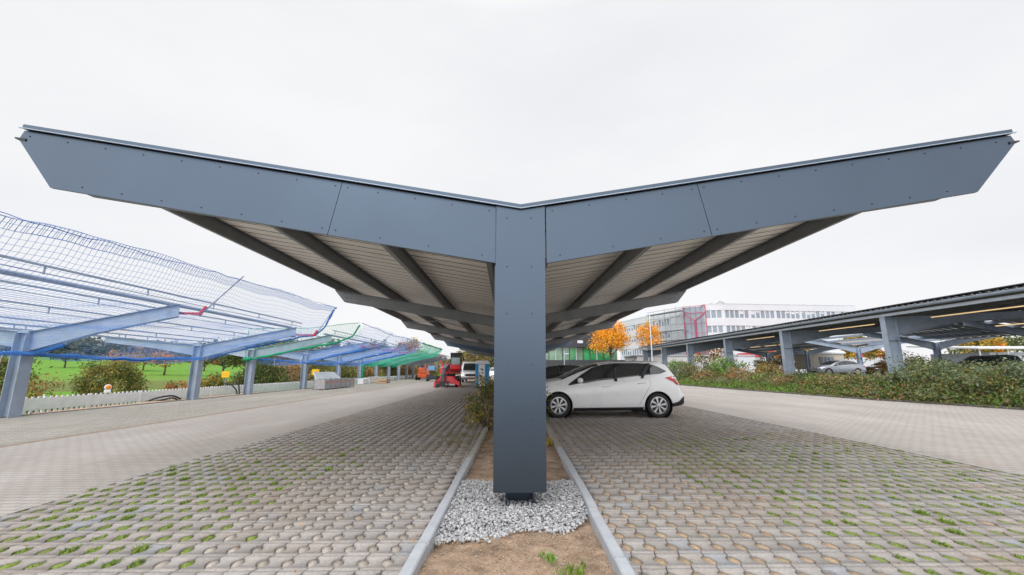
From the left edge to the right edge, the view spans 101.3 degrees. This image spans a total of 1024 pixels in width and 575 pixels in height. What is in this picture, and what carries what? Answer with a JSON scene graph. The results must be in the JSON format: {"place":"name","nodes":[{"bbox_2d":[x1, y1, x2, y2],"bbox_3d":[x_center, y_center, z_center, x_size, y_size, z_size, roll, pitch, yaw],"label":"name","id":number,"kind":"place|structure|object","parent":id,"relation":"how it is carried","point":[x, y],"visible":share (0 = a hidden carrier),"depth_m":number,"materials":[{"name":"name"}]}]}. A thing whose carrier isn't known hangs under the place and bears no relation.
{"place":"outdoors","nodes":[
{"label":"outdoors","id":0,"kind":"place"},
{"bbox_2d":[30,392,257,413],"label":"sand","id":1,"kind":"structure","parent":0,"point":[129,404],"depth_m":15.16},
{"bbox_2d":[0,378,434,444],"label":"pavement","id":2,"kind":"structure","parent":0,"point":[27,428],"depth_m":12.23,"materials":[{"name":"grey concrete"}]},
{"bbox_2d":[0,255,301,417],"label":"carport frame","id":3,"kind":"object","parent":2,"relation":"on","point":[15,385],"visible":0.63,"depth_m":11.69,"materials":[{"name":"metal"}]},
{"bbox_2d":[0,211,336,363],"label":"safety net","id":4,"kind":"object","parent":3,"relation":"hanging from","point":[39,352],"visible":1,"depth_m":11.12,"materials":[{"name":"blue fabric"}]},
{"bbox_2d":[179,276,243,315],"bbox_3d":[-8.907,0.250,12.159,2.133,1.212,0.140,0,-11,-1],"label":"net pole","id":5,"kind":"object","parent":4,"relation":"attached to","point":[203,309],"visible":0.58,"depth_m":12.06,"materials":[{"name":"metal"}]},
{"bbox_2d":[171,330,406,394],"bbox_3d":[-13.764,5.554,30.265,8.460,3.379,17.300,0,-11,-1],"label":"carport frame","id":6,"kind":"object","parent":2,"relation":"on","point":[249,376],"visible":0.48,"depth_m":23.37,"materials":[{"name":"metal"}]},
{"bbox_2d":[243,323,361,361],"bbox_3d":[-10.928,2.849,21.904,6.003,2.020,0.640,0,-11,-1],"label":"safety net","id":7,"kind":"object","parent":6,"relation":"hanging from","point":[245,358],"visible":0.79,"depth_m":21.85,"materials":[{"name":"blue fabric"}]},
{"bbox_2d":[258,323,422,366],"bbox_3d":[-10.877,4.504,30.014,5.705,2.218,16.333,0,-11,-1],"label":"safety net","id":8,"kind":"object","parent":6,"relation":"hanging from","point":[346,352],"visible":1,"depth_m":27.88,"materials":[{"name":"blue fabric"}]},
{"bbox_2d":[313,379,330,389],"bbox_3d":[-11.983,6.104,26.463,0.730,0.680,0.850,0,-11,-1],"label":"site box","id":9,"kind":"object","parent":2,"relation":"on","point":[318,384],"visible":0.97,"depth_m":26.10,"materials":[{"name":"metal"}]},
{"bbox_2d":[313,372,340,378],"bbox_3d":[-12.617,5.976,28.568,0.490,0.460,4.100,0,-11,-1],"label":"tilted panel","id":10,"kind":"object","parent":9,"relation":"on","point":[324,375],"visible":0.86,"depth_m":28.33,"materials":[{"name":"white"}]},
{"bbox_2d":[415,363,431,379],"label":"boom lift","id":11,"kind":"object","parent":2,"relation":"on","point":[423,372],"visible":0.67,"depth_m":49.42,"materials":[{"name":"metal"}]},
{"bbox_2d":[0,380,467,516],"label":"road","id":12,"kind":"structure","parent":0,"point":[33,474],"depth_m":7.08,"materials":[{"name":"grey concrete"}]},
{"bbox_2d":[0,380,433,447],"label":"channel","id":13,"kind":"object","parent":12,"relation":"on","point":[162,421],"visible":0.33,"depth_m":9.74,"materials":[{"name":"concrete"}]},
{"bbox_2d":[0,383,492,574],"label":"pavement","id":14,"kind":"structure","parent":0,"point":[351,560],"depth_m":3.90,"materials":[{"name":"grey concrete"}]},
{"bbox_2d":[433,353,463,387],"bbox_3d":[-4.608,6.066,30.915,2.120,2.500,4.320,0,-11,-3],"label":"telehandler","id":15,"kind":"object","parent":14,"relation":"on","point":[450,371],"visible":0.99,"depth_m":30.89,"materials":[{"name":"metal"}]},
{"bbox_2d":[415,429,493,456],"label":"weeds","id":16,"kind":"object","parent":14,"relation":"on","point":[458,440],"visible":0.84,"depth_m":7.56,"materials":[{"name":"green plant"}]},
{"bbox_2d":[475,361,489,387],"bbox_3d":[-2.084,6.094,29.551,1.000,1.860,1.007,0,-11,-1],"label":"portable toilet","id":17,"kind":"object","parent":14,"relation":"on","point":[481,367],"visible":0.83,"depth_m":29.13,"materials":[{"name":"plastic"}]},
{"bbox_2d":[461,377,493,382],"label":"pavement","id":18,"kind":"structure","parent":0,"point":[471,381],"depth_m":44.17,"materials":[{"name":"grey concrete"}]},
{"bbox_2d":[461,362,474,381],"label":"van","id":19,"kind":"object","parent":18,"relation":"on","point":[468,370],"visible":0.5,"depth_m":40.92,"materials":[{"name":"white paint"}]},
{"bbox_2d":[0,357,1010,516],"bbox_3d":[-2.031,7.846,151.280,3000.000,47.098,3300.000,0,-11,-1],"label":"ground","id":20,"kind":"structure","parent":0,"point":[157,378],"depth_m":86.75,"materials":[{"name":"plant"}]},
{"bbox_2d":[0,349,52,413],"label":"bush","id":21,"kind":"object","parent":20,"relation":"on","point":[3,364],"visible":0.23,"depth_m":16.24,"materials":[{"name":"green plant"}]},
{"bbox_2d":[0,371,69,413],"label":"bush","id":22,"kind":"object","parent":20,"relation":"on","point":[38,389],"visible":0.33,"depth_m":16.62,"materials":[{"name":"green plant"}]},
{"bbox_2d":[22,393,89,414],"bbox_3d":[-14.625,3.768,13.494,0.440,0.590,2.040,0,-11,0],"label":"barrier board","id":23,"kind":"object","parent":20,"relation":"on","point":[50,403],"visible":0.74,"depth_m":13.41,"materials":[{"name":"white plastic"}]},
{"bbox_2d":[50,350,80,367],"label":"tree","id":24,"kind":"object","parent":20,"relation":"on","point":[64,359],"visible":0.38,"depth_m":101.55,"materials":[{"name":"green plant"}]},
{"bbox_2d":[67,359,150,405],"bbox_3d":[-22.715,5.410,23.982,4.075,2.913,4.191,0,-11,-1],"label":"bush","id":25,"kind":"object","parent":20,"relation":"on","point":[129,379],"visible":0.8,"depth_m":23.30,"materials":[{"name":"green plant"}]},
{"bbox_2d":[88,391,139,407],"bbox_3d":[-14.631,4.151,15.457,0.440,0.590,2.040,0,-11,0],"label":"barrier board","id":26,"kind":"object","parent":20,"relation":"on","point":[104,399],"visible":0.73,"depth_m":15.39,"materials":[{"name":"white plastic"}]},
{"bbox_2d":[79,354,149,405],"bbox_3d":[-22.639,5.314,23.864,2.889,3.072,2.707,4,-12,-22],"label":"bush","id":27,"kind":"object","parent":20,"relation":"on","point":[140,372],"visible":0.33,"depth_m":23.86,"materials":[{"name":"green plant"}]},
{"bbox_2d":[98,348,151,363],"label":"tree","id":28,"kind":"object","parent":20,"relation":"on","point":[129,356],"visible":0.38,"depth_m":97.82,"materials":[{"name":"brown plant"}]},
{"bbox_2d":[139,388,179,402],"bbox_3d":[-14.619,4.533,17.420,0.440,0.590,2.040,0,-11,-1],"label":"barrier board","id":29,"kind":"object","parent":20,"relation":"on","point":[146,395],"visible":0.56,"depth_m":17.23,"materials":[{"name":"white plastic"}]},
{"bbox_2d":[145,352,187,374],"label":"tree","id":30,"kind":"object","parent":20,"relation":"on","point":[163,361],"visible":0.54,"depth_m":89.16,"materials":[{"name":"brown plant"}]},
{"bbox_2d":[162,380,187,399],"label":"bush","id":31,"kind":"object","parent":20,"relation":"on","point":[173,385],"visible":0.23,"depth_m":27.46,"materials":[{"name":"brown plant"}]},
{"bbox_2d":[179,386,211,398],"bbox_3d":[-14.624,4.916,19.384,0.440,0.590,2.040,0,-11,0],"label":"barrier board","id":32,"kind":"object","parent":20,"relation":"on","point":[205,391],"visible":0.44,"depth_m":19.75,"materials":[{"name":"white plastic"}]},
{"bbox_2d":[200,372,232,396],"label":"bush","id":33,"kind":"object","parent":20,"relation":"on","point":[214,380],"visible":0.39,"depth_m":28.20,"materials":[{"name":"green plant"}]},
{"bbox_2d":[0,329,438,367],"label":"forest","id":34,"kind":"object","parent":20,"relation":"on","point":[89,346],"visible":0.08,"depth_m":204.83,"materials":[{"name":"green plant"}]},
{"bbox_2d":[199,337,241,370],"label":"tree","id":35,"kind":"object","parent":20,"relation":"on","point":[215,359],"visible":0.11,"depth_m":95.80,"materials":[{"name":"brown plant"}]},
{"bbox_2d":[211,385,237,395],"bbox_3d":[-14.633,5.298,21.347,0.440,0.590,2.040,0,-11,0],"label":"barrier board","id":36,"kind":"object","parent":20,"relation":"on","point":[221,390],"visible":0.69,"depth_m":21.26,"materials":[{"name":"white plastic"}]},
{"bbox_2d":[218,353,245,368],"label":"tree","id":37,"kind":"object","parent":20,"relation":"on","point":[234,359],"visible":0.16,"depth_m":91.29,"materials":[{"name":"green plant"}]},
{"bbox_2d":[224,356,294,393],"bbox_3d":[-18.062,6.281,30.120,4.433,3.596,4.319,0,-11,-1],"label":"bush","id":38,"kind":"object","parent":20,"relation":"on","point":[262,370],"visible":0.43,"depth_m":29.58,"materials":[{"name":"green plant"}]},
{"bbox_2d":[259,383,278,391],"bbox_3d":[-14.643,6.064,25.273,0.440,0.590,2.040,0,-11,0],"label":"barrier board","id":39,"kind":"object","parent":20,"relation":"on","point":[268,387],"visible":0.77,"depth_m":25.21,"materials":[{"name":"white plastic"}]},
{"bbox_2d":[259,359,313,388],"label":"bush","id":40,"kind":"object","parent":20,"relation":"on","point":[294,375],"visible":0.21,"depth_m":33.22,"materials":[{"name":"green plant"}]},
{"bbox_2d":[276,350,335,387],"bbox_3d":[-18.996,7.731,38.999,6.293,4.336,5.973,-8,-14,36],"label":"bush","id":41,"kind":"object","parent":20,"relation":"on","point":[323,368],"visible":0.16,"depth_m":38.59,"materials":[{"name":"green plant"}]},
{"bbox_2d":[308,361,356,378],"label":"bush","id":42,"kind":"object","parent":20,"relation":"on","point":[347,373],"visible":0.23,"depth_m":44.39,"materials":[{"name":"green plant"}]},
{"bbox_2d":[350,365,384,377],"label":"bush","id":43,"kind":"object","parent":20,"relation":"on","point":[369,372],"visible":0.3,"depth_m":50.13,"materials":[{"name":"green plant"}]},
{"bbox_2d":[340,349,425,380],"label":"carport frame","id":44,"kind":"object","parent":20,"relation":"on","point":[376,371],"visible":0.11,"depth_m":43.53,"materials":[{"name":"metal"}]},
{"bbox_2d":[361,342,441,377],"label":"safety net","id":45,"kind":"object","parent":44,"relation":"hanging from","point":[402,361],"visible":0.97,"depth_m":42.99,"materials":[{"name":"green fabric"}]},
{"bbox_2d":[365,365,413,377],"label":"bush","id":46,"kind":"object","parent":20,"relation":"on","point":[393,371],"visible":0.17,"depth_m":57.48,"materials":[{"name":"green plant"}]},
{"bbox_2d":[392,337,422,367],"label":"tree","id":47,"kind":"object","parent":20,"relation":"on","point":[410,344],"visible":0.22,"depth_m":76.41,"materials":[{"name":"brown plant"}]},
{"bbox_2d":[398,543,427,574],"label":"kerb stone","id":48,"kind":"object","parent":20,"relation":"on","point":[417,557],"visible":0.86,"depth_m":2.75,"materials":[{"name":"concrete"}]},
{"bbox_2d":[397,352,449,379],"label":"carport frame","id":49,"kind":"object","parent":20,"relation":"on","point":[428,360],"visible":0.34,"depth_m":57.30,"materials":[{"name":"metal"}]},
{"bbox_2d":[418,499,450,555],"bbox_3d":[-0.628,1.994,3.471,0.085,0.168,0.994,0,-11,1],"label":"kerb stone","id":50,"kind":"object","parent":20,"relation":"on","point":[429,534],"visible":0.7,"depth_m":3.31,"materials":[{"name":"concrete"}]},
{"bbox_2d":[443,474,463,501],"bbox_3d":[-0.619,2.189,4.452,0.085,0.160,0.994,0,-11,1],"label":"kerb stone","id":51,"kind":"object","parent":20,"relation":"on","point":[454,486],"visible":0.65,"depth_m":4.44,"materials":[{"name":"concrete"}]},
{"bbox_2d":[458,457,472,479],"bbox_3d":[-0.603,2.379,5.434,0.085,0.163,0.994,0,-11,1],"label":"kerb stone","id":52,"kind":"object","parent":20,"relation":"on","point":[466,466],"visible":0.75,"depth_m":5.39,"materials":[{"name":"concrete"}]},
{"bbox_2d":[456,350,488,363],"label":"tree","id":53,"kind":"object","parent":20,"relation":"on","point":[468,357],"visible":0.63,"depth_m":104.41,"materials":[{"name":"green plant"}]},
{"bbox_2d":[444,341,571,356],"bbox_3d":[-0.361,7.477,41.570,10.860,3.941,15.958,0,-11,-1],"label":"solar carport","id":54,"kind":"object","parent":20,"relation":"on","point":[476,350],"visible":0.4,"depth_m":34.04,"materials":[{"name":"metal"}]},
{"bbox_2d":[564,460,580,479],"bbox_3d":[0.746,2.332,5.206,0.085,0.164,0.994,0,-11,1],"label":"kerb stone","id":55,"kind":"object","parent":20,"relation":"on","point":[570,470],"visible":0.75,"depth_m":5.20,"materials":[{"name":"concrete"}]},
{"bbox_2d":[546,327,624,366],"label":"dark building","id":56,"kind":"structure","parent":20,"relation":"on","point":[580,353],"depth_m":69.82,"materials":[{"name":"green glass"}]},
{"bbox_2d":[574,479,597,517],"bbox_3d":[0.736,2.140,4.225,0.085,0.167,0.994,0,-11,1],"label":"kerb stone","id":57,"kind":"object","parent":20,"relation":"on","point":[588,500],"visible":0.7,"depth_m":4.13,"materials":[{"name":"concrete"}]},
{"bbox_2d":[588,508,624,571],"bbox_3d":[0.717,1.951,3.243,0.085,0.162,0.994,0,-11,1],"label":"kerb stone","id":58,"kind":"object","parent":20,"relation":"on","point":[607,541],"visible":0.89,"depth_m":3.14,"materials":[{"name":"concrete"}]},
{"bbox_2d":[587,320,636,361],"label":"tree","id":59,"kind":"object","parent":20,"relation":"on","point":[618,338],"visible":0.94,"depth_m":60.97,"materials":[{"name":"orange plant"}]},
{"bbox_2d":[614,557,635,574],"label":"kerb stone","id":60,"kind":"object","parent":20,"relation":"on","point":[622,566],"visible":1,"depth_m":2.65,"materials":[{"name":"concrete"}]},
{"bbox_2d":[632,319,662,360],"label":"tree","id":61,"kind":"object","parent":20,"relation":"on","point":[654,331],"visible":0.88,"depth_m":74.92,"materials":[{"name":"orange plant"}]},
{"bbox_2d":[647,306,686,351],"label":"scaffolding","id":62,"kind":"object","parent":20,"relation":"on","point":[664,313],"visible":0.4,"depth_m":99.36,"materials":[{"name":"metal"}]},
{"bbox_2d":[669,363,699,378],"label":"shrub","id":63,"kind":"object","parent":20,"relation":"on","point":[677,370],"visible":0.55,"depth_m":36.36,"materials":[{"name":"green plant"}]},
{"bbox_2d":[623,355,755,371],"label":"building","id":64,"kind":"structure","parent":20,"relation":"on","point":[657,359],"depth_m":77.32,"materials":[{"name":"white glass"}]},
{"bbox_2d":[678,354,725,375],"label":"shrub","id":65,"kind":"object","parent":20,"relation":"on","point":[689,364],"visible":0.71,"depth_m":36.42,"materials":[{"name":"green plant"}]},
{"bbox_2d":[694,348,738,366],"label":"tree","id":66,"kind":"object","parent":20,"relation":"on","point":[713,354],"visible":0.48,"depth_m":58.93,"materials":[{"name":"white plant"}]},
{"bbox_2d":[706,356,749,375],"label":"shrub","id":67,"kind":"object","parent":20,"relation":"on","point":[724,362],"visible":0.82,"depth_m":32.59,"materials":[{"name":"green plant"}]},
{"bbox_2d":[618,300,859,359],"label":"office building","id":68,"kind":"structure","parent":20,"relation":"on","point":[716,317],"depth_m":96.26,"materials":[{"name":"white glass"}]},
{"bbox_2d":[721,365,762,379],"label":"shrub","id":69,"kind":"object","parent":20,"relation":"on","point":[743,369],"visible":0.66,"depth_m":28.87,"materials":[{"name":"brown plant"}]},
{"bbox_2d":[679,378,848,395],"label":"verge grass","id":70,"kind":"structure","parent":20,"relation":"on","point":[767,385],"depth_m":24.99,"materials":[{"name":"green plant"}]},
{"bbox_2d":[752,360,787,376],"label":"shrub","id":71,"kind":"object","parent":20,"relation":"on","point":[768,367],"visible":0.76,"depth_m":29.30,"materials":[{"name":"green plant"}]},
{"bbox_2d":[725,351,885,372],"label":"hall building","id":72,"kind":"structure","parent":20,"relation":"on","point":[750,359],"depth_m":72.61,"materials":[{"name":"white"}]},
{"bbox_2d":[785,366,835,381],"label":"shrub","id":73,"kind":"object","parent":20,"relation":"on","point":[796,373],"visible":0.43,"depth_m":23.42,"materials":[{"name":"green plant"}]},
{"bbox_2d":[793,351,845,368],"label":"site trailer","id":74,"kind":"object","parent":20,"relation":"on","point":[820,358],"visible":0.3,"depth_m":53.84,"materials":[{"name":"white metal"}]},
{"bbox_2d":[637,283,1023,375],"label":"lit carport","id":75,"kind":"object","parent":20,"relation":"on","point":[895,322],"visible":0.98,"depth_m":22.30,"materials":[{"name":"metal"}]},
{"bbox_2d":[808,360,866,374],"bbox_3d":[30.955,7.682,40.067,4.910,1.482,2.091,1,-11,-4],"label":"parked car","id":76,"kind":"object","parent":20,"relation":"on","point":[838,366],"visible":0.76,"depth_m":39.30,"materials":[{"name":"silver metal"}]},
{"bbox_2d":[672,370,1023,408],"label":"ground cover","id":77,"kind":"object","parent":20,"relation":"on","point":[816,387],"visible":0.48,"depth_m":17.57,"materials":[{"name":"green plant"}]},
{"bbox_2d":[829,369,890,389],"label":"shrub","id":78,"kind":"object","parent":20,"relation":"on","point":[850,378],"visible":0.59,"depth_m":19.14,"materials":[{"name":"green plant"}]},
{"bbox_2d":[838,334,884,362],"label":"tree","id":79,"kind":"object","parent":20,"relation":"on","point":[869,355],"visible":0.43,"depth_m":59.01,"materials":[{"name":"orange plant"}]},
{"bbox_2d":[723,310,1023,374],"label":"carport frame","id":80,"kind":"object","parent":20,"relation":"on","point":[975,331],"visible":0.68,"depth_m":34.25,"materials":[{"name":"metal"}]},
{"bbox_2d":[846,379,916,398],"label":"shrub","id":81,"kind":"object","parent":20,"relation":"on","point":[874,388],"visible":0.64,"depth_m":17.24,"materials":[{"name":"green plant"}]},
{"bbox_2d":[864,350,931,373],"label":"shrub","id":82,"kind":"object","parent":20,"relation":"on","point":[883,365],"visible":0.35,"depth_m":25.23,"materials":[{"name":"green plant"}]},
{"bbox_2d":[872,355,988,387],"bbox_3d":[16.733,3.393,16.849,3.545,1.414,3.264,-8,-13,34],"label":"shrub","id":83,"kind":"object","parent":20,"relation":"on","point":[922,367],"visible":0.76,"depth_m":16.57,"materials":[{"name":"green plant"}]},
{"bbox_2d":[887,356,995,380],"bbox_3d":[17.972,3.561,17.799,3.169,1.245,3.033,-6,-13,30],"label":"shrub","id":84,"kind":"object","parent":20,"relation":"on","point":[935,366],"visible":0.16,"depth_m":17.70,"materials":[{"name":"green plant"}]},
{"bbox_2d":[897,376,988,401],"bbox_3d":[15.713,3.737,15.550,2.664,0.907,2.487,0,-11,-1],"label":"shrub","id":85,"kind":"object","parent":20,"relation":"on","point":[930,389],"visible":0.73,"depth_m":15.30,"materials":[{"name":"green plant"}]},
{"bbox_2d":[906,346,1023,367],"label":"pavilion","id":86,"kind":"structure","parent":20,"relation":"on","point":[961,356],"depth_m":40.06,"materials":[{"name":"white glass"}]},
{"bbox_2d":[931,353,1023,391],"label":"shrub","id":87,"kind":"object","parent":20,"relation":"on","point":[986,370],"visible":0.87,"depth_m":14.29,"materials":[{"name":"green plant"}]},
{"bbox_2d":[940,328,1023,353],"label":"tree","id":88,"kind":"object","parent":20,"relation":"on","point":[1011,341],"visible":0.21,"depth_m":55.49,"materials":[{"name":"orange plant"}]},
{"bbox_2d":[951,354,1022,375],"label":"parked car","id":89,"kind":"object","parent":20,"relation":"on","point":[985,358],"visible":0.38,"depth_m":26.31,"materials":[{"name":"black paint"}]},
{"bbox_2d":[960,337,1014,352],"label":"tree","id":90,"kind":"object","parent":20,"relation":"on","point":[998,341],"visible":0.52,"depth_m":48.50,"materials":[{"name":"yellow plant"}]},
{"bbox_2d":[988,371,1023,399],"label":"shrub","id":91,"kind":"object","parent":20,"relation":"on","point":[1017,391],"visible":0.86,"depth_m":13.52,"materials":[{"name":"green plant"}]},
{"bbox_2d":[0,0,1023,367],"label":"sky","id":92,"kind":"structure","parent":0,"point":[513,101],"materials":[{"name":"white"}]},
{"bbox_2d":[0,406,1023,574],"bbox_3d":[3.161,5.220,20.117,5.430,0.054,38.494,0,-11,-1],"label":"pavement","id":93,"kind":"structure","parent":0,"point":[918,565],"depth_m":4.08,"materials":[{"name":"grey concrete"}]},
{"bbox_2d":[546,355,684,417],"bbox_3d":[2.486,2.803,12.040,4.400,1.717,2.105,0,-11,-1],"label":"parked car","id":94,"kind":"object","parent":93,"relation":"on","point":[652,389],"visible":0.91,"depth_m":11.17,"materials":[{"name":"white paint"}]},
{"bbox_2d":[434,437,594,574],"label":"gravel","id":95,"kind":"structure","parent":0,"point":[470,497],"depth_m":3.71,"materials":[{"name":"grey gravel"}]},
{"bbox_2d":[417,415,615,574],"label":"soil strip","id":96,"kind":"object","parent":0,"point":[482,467],"visible":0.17,"depth_m":3.05,"materials":[{"name":"brown soil"}]},
{"bbox_2d":[458,371,493,429],"bbox_3d":[-0.588,2.527,9.387,1.189,1.287,1.131,5,-12,-23],"label":"shrub","id":97,"kind":"object","parent":96,"relation":"on","point":[479,412],"visible":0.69,"depth_m":9.27,"materials":[{"name":"green plant"}]},
{"bbox_2d":[15,124,1019,505],"bbox_3d":[-0.050,3.033,18.770,10.860,3.941,29.795,0,-11,-1],"label":"solar carport","id":98,"kind":"object","parent":96,"relation":"on","point":[517,288],"visible":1,"depth_m":4.43,"materials":[{"name":"metal"}]},
{"bbox_2d":[422,531,612,574],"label":"soil crumbs","id":99,"kind":"object","parent":96,"relation":"on","point":[499,557],"visible":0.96,"depth_m":2.97,"materials":[{"name":"brown soil"}]},
{"bbox_2d":[551,557,588,574],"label":"grass tuft","id":100,"kind":"object","parent":96,"relation":"on","point":[582,564],"visible":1,"depth_m":2.69,"materials":[{"name":"green plant"}]},
{"bbox_2d":[680,385,1023,473],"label":"road","id":101,"kind":"structure","parent":0,"point":[989,437],"depth_m":10.39,"materials":[{"name":"grey concrete"}]},
{"bbox_2d":[680,384,1023,409],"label":"kerb","id":102,"kind":"structure","parent":101,"relation":"on","point":[987,406],"depth_m":17.08,"materials":[{"name":"grey concrete"}]},
{"bbox_2d":[680,405,1023,475],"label":"channel","id":103,"kind":"object","parent":101,"relation":"on","point":[975,465],"depth_m":6.80,"materials":[{"name":"concrete"}]},
{"label":"pavement","id":104,"kind":"structure","parent":0,"visible":0},
{"bbox_2d":[0,395,1023,574],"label":"joint filling","id":105,"kind":"object","parent":104,"relation":"on","point":[385,563],"visible":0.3,"depth_m":3.71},
{"bbox_2d":[546,364,580,379],"bbox_3d":[2.449,5.328,25.079,4.488,1.751,2.147,0,-11,-1],"label":"parked car","id":106,"kind":"object","parent":104,"relation":"on","point":[554,371],"visible":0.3,"depth_m":24.36,"materials":[{"name":"black paint"}]},
{"label":"road","id":107,"kind":"structure","parent":0,"visible":0},
{"bbox_2d":[0,378,411,417],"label":"kerb","id":108,"kind":"structure","parent":107,"relation":"on","point":[149,403],"depth_m":15.17,"materials":[{"name":"concrete"}]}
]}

